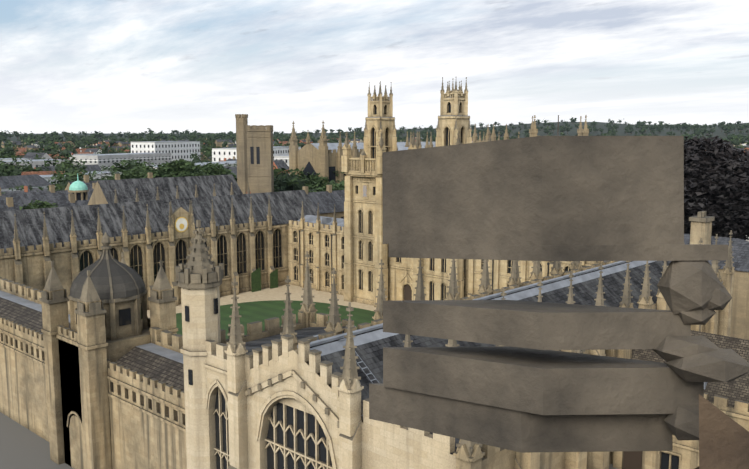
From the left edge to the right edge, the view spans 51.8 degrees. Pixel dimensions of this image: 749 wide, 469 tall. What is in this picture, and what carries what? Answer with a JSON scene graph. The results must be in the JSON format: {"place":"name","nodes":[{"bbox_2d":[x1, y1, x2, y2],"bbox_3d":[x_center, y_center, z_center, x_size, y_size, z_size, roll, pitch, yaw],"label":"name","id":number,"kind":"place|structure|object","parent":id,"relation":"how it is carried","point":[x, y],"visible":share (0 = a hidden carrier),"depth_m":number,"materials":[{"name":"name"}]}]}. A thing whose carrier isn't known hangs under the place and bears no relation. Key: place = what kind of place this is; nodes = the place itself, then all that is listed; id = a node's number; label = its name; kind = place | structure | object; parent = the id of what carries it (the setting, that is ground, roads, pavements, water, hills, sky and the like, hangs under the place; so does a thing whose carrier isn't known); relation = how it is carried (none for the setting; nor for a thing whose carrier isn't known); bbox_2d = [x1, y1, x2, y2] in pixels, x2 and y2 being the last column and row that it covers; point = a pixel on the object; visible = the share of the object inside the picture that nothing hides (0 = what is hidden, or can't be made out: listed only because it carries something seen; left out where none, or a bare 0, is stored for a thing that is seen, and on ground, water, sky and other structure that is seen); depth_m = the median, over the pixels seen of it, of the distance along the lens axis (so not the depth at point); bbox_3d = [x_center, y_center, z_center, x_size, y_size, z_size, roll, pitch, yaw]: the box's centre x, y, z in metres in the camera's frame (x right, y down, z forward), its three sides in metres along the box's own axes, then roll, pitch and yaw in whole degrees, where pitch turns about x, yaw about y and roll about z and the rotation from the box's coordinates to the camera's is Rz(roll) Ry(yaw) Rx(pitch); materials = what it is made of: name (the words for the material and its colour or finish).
{"place":"outdoors","nodes":[
{"label":"outdoors","id":0,"kind":"place"},
{"bbox_2d":[147,284,375,338],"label":"courtyard lawn","id":1,"kind":"structure","parent":0,"point":[262,305],"depth_m":121.35,"materials":[{"name":"green plant"}]},
{"bbox_2d":[0,122,748,468],"bbox_3d":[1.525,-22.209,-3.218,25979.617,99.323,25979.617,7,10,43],"label":"terrain","id":2,"kind":"structure","parent":0,"point":[22,446],"depth_m":71.45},
{"bbox_2d":[0,232,186,468],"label":"cloister","id":3,"kind":"structure","parent":2,"relation":"on","point":[91,371],"depth_m":61.26,"materials":[{"name":"stone"}]},
{"bbox_2d":[0,174,316,309],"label":"library","id":4,"kind":"structure","parent":2,"relation":"on","point":[146,225],"depth_m":123.58,"materials":[{"name":"stone"}]},
{"bbox_2d":[0,117,748,191],"bbox_3d":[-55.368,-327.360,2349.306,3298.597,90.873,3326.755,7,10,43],"label":"trees","id":5,"kind":"object","parent":2,"relation":"on","point":[285,181],"visible":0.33,"depth_m":1194.27,"materials":[{"name":"green plant"}]},
{"bbox_2d":[0,137,748,240],"bbox_3d":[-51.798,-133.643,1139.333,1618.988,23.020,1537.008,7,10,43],"label":"city","id":6,"kind":"object","parent":2,"relation":"on","point":[156,153],"visible":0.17,"depth_m":333.87,"materials":[{"name":"stone"}]},
{"bbox_2d":[1,133,748,239],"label":"trees","id":7,"kind":"object","parent":2,"relation":"on","point":[716,177],"visible":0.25,"depth_m":131.35,"materials":[{"name":"green plant"}]},
{"bbox_2d":[68,114,748,339],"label":"buildings","id":8,"kind":"structure","parent":2,"relation":"on","point":[254,148],"depth_m":191.82,"materials":[{"name":"stone"}]},
{"bbox_2d":[287,77,603,306],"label":"range","id":9,"kind":"structure","parent":2,"relation":"on","point":[351,248],"depth_m":121.71,"materials":[{"name":"stone"}]},
{"bbox_2d":[613,330,748,468],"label":"building","id":10,"kind":"structure","parent":2,"relation":"on","point":[730,400],"depth_m":59.19,"materials":[{"name":"stone"}]},
{"bbox_2d":[0,0,748,133],"label":"sky","id":11,"kind":"structure","parent":0,"point":[69,66],"materials":[{"name":"white"}]},
{"bbox_2d":[175,220,734,468],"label":"chapel","id":12,"kind":"structure","parent":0,"point":[290,393],"depth_m":47.28,"materials":[{"name":"stone"}]},
{"bbox_2d":[369,136,748,468],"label":"stone parapet","id":13,"kind":"structure","parent":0,"point":[526,387],"depth_m":1.53,"materials":[{"name":"grey stone"}]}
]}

